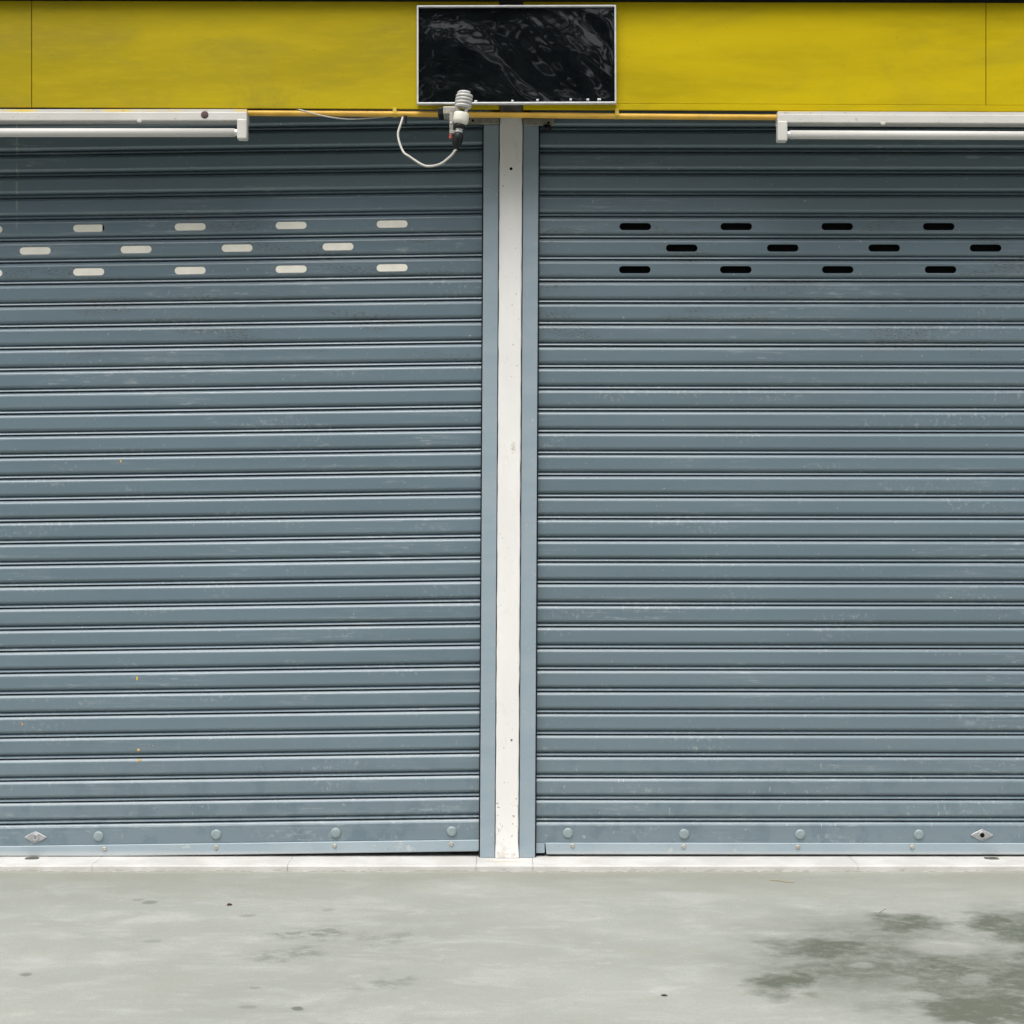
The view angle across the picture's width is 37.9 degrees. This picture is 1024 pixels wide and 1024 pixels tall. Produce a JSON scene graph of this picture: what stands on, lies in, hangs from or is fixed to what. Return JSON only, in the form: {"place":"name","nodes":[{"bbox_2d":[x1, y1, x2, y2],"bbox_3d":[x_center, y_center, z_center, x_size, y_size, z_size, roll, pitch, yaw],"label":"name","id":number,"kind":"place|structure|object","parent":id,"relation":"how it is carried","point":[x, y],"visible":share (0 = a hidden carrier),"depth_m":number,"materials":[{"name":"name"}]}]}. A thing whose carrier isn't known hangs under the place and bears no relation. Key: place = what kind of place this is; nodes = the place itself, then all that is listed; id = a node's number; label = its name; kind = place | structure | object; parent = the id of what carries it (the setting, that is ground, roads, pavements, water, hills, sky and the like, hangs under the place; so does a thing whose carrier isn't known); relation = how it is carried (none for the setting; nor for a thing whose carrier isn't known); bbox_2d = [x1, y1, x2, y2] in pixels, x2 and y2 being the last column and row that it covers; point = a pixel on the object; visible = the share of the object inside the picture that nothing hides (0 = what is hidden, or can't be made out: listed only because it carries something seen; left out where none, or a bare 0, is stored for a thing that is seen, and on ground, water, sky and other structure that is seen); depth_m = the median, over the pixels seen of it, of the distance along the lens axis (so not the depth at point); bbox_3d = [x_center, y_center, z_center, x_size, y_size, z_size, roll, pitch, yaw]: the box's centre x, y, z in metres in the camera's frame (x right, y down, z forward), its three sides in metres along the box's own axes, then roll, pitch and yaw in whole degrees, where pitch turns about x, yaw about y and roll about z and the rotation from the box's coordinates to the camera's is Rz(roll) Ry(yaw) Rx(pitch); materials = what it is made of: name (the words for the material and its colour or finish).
{"place":"outdoors","nodes":[
{"label":"outdoors","id":0,"kind":"place"},
{"bbox_2d":[0,842,1023,1023],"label":"ground","id":1,"kind":"structure","parent":0,"point":[455,947],"depth_m":4.10,"materials":[{"name":"concrete"}]},
{"bbox_2d":[0,105,1023,841],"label":"wall","id":2,"kind":"structure","parent":1,"relation":"on","point":[520,481],"depth_m":5.42,"materials":[{"name":"grey metal"}]},
{"bbox_2d":[0,0,1023,4],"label":"canopy","id":3,"kind":"object","parent":2,"relation":"attached to","point":[510,2],"depth_m":4.87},
{"bbox_2d":[0,1,498,109],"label":"fascia board","id":4,"kind":"object","parent":3,"relation":"attached to","point":[225,54],"visible":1,"depth_m":4.84,"materials":[{"name":"yellow paint"}]},
{"bbox_2d":[0,109,248,140],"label":"tube light","id":5,"kind":"object","parent":4,"relation":"attached to","point":[239,118],"visible":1,"depth_m":4.83,"materials":[{"name":"plastic"}]},
{"bbox_2d":[523,2,1023,111],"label":"fascia board","id":6,"kind":"object","parent":3,"relation":"attached to","point":[818,56],"visible":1,"depth_m":4.84,"materials":[{"name":"yellow paint"}]},
{"bbox_2d":[247,108,776,119],"bbox_3d":[0.000,-1.291,4.849,2.217,0.039,0.023,0,0,0],"label":"pipe","id":7,"kind":"object","parent":6,"relation":"attached to","point":[394,113],"visible":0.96,"depth_m":4.84,"materials":[{"name":"yellow metal"}]},
{"bbox_2d":[297,109,384,119],"bbox_3d":[-0.547,-1.296,4.864,0.333,0.044,0.035,0,0,-7],"label":"wire","id":8,"kind":"object","parent":7,"relation":"hanging from","point":[340,118],"visible":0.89,"depth_m":4.85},
{"bbox_2d":[397,90,472,166],"bbox_3d":[-0.248,-1.224,4.802,0.248,0.242,0.129,0,0,0],"label":"spiral bulb lamp","id":9,"kind":"object","parent":7,"relation":"attached to","point":[457,116],"visible":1,"depth_m":4.76,"materials":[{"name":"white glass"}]},
{"bbox_2d":[417,5,615,104],"bbox_3d":[0.015,-1.478,4.827,0.644,0.322,0.020,0,0,0],"label":"sign panel","id":10,"kind":"object","parent":6,"relation":"attached to","point":[524,54],"visible":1,"depth_m":4.83,"materials":[{"name":"black plastic"}]},
{"bbox_2d":[775,111,1023,142],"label":"tube light","id":11,"kind":"object","parent":6,"relation":"attached to","point":[784,120],"visible":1,"depth_m":4.83,"materials":[{"name":"plastic"}]},
{"bbox_2d":[0,845,1023,871],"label":"door sill","id":12,"kind":"structure","parent":1,"relation":"on","point":[412,861],"depth_m":5.00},
{"bbox_2d":[0,108,498,857],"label":"roller shutter","id":13,"kind":"object","parent":12,"relation":"on","point":[224,806],"visible":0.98,"depth_m":5.09,"materials":[{"name":"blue metal"}]},
{"bbox_2d":[495,105,522,857],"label":"pillar","id":14,"kind":"structure","parent":12,"relation":"on","point":[508,513],"depth_m":5.06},
{"bbox_2d":[468,118,498,124],"bbox_3d":[-0.098,-1.323,5.052,0.106,0.024,0.007,0,0,0],"label":"steel strap","id":15,"kind":"object","parent":14,"relation":"attached to","point":[471,121],"visible":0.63,"depth_m":5.05,"materials":[{"name":"grey metal"}]},
{"bbox_2d":[523,119,553,131],"bbox_3d":[0.090,-1.309,5.053,0.104,0.041,0.030,0,0,0],"label":"steel strap","id":16,"kind":"object","parent":14,"relation":"attached to","point":[546,124],"visible":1,"depth_m":5.05,"materials":[{"name":"grey metal"}]},
{"bbox_2d":[519,110,1023,857],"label":"roller shutter","id":17,"kind":"object","parent":12,"relation":"on","point":[795,794],"visible":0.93,"depth_m":5.09,"materials":[{"name":"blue metal"}]}
]}

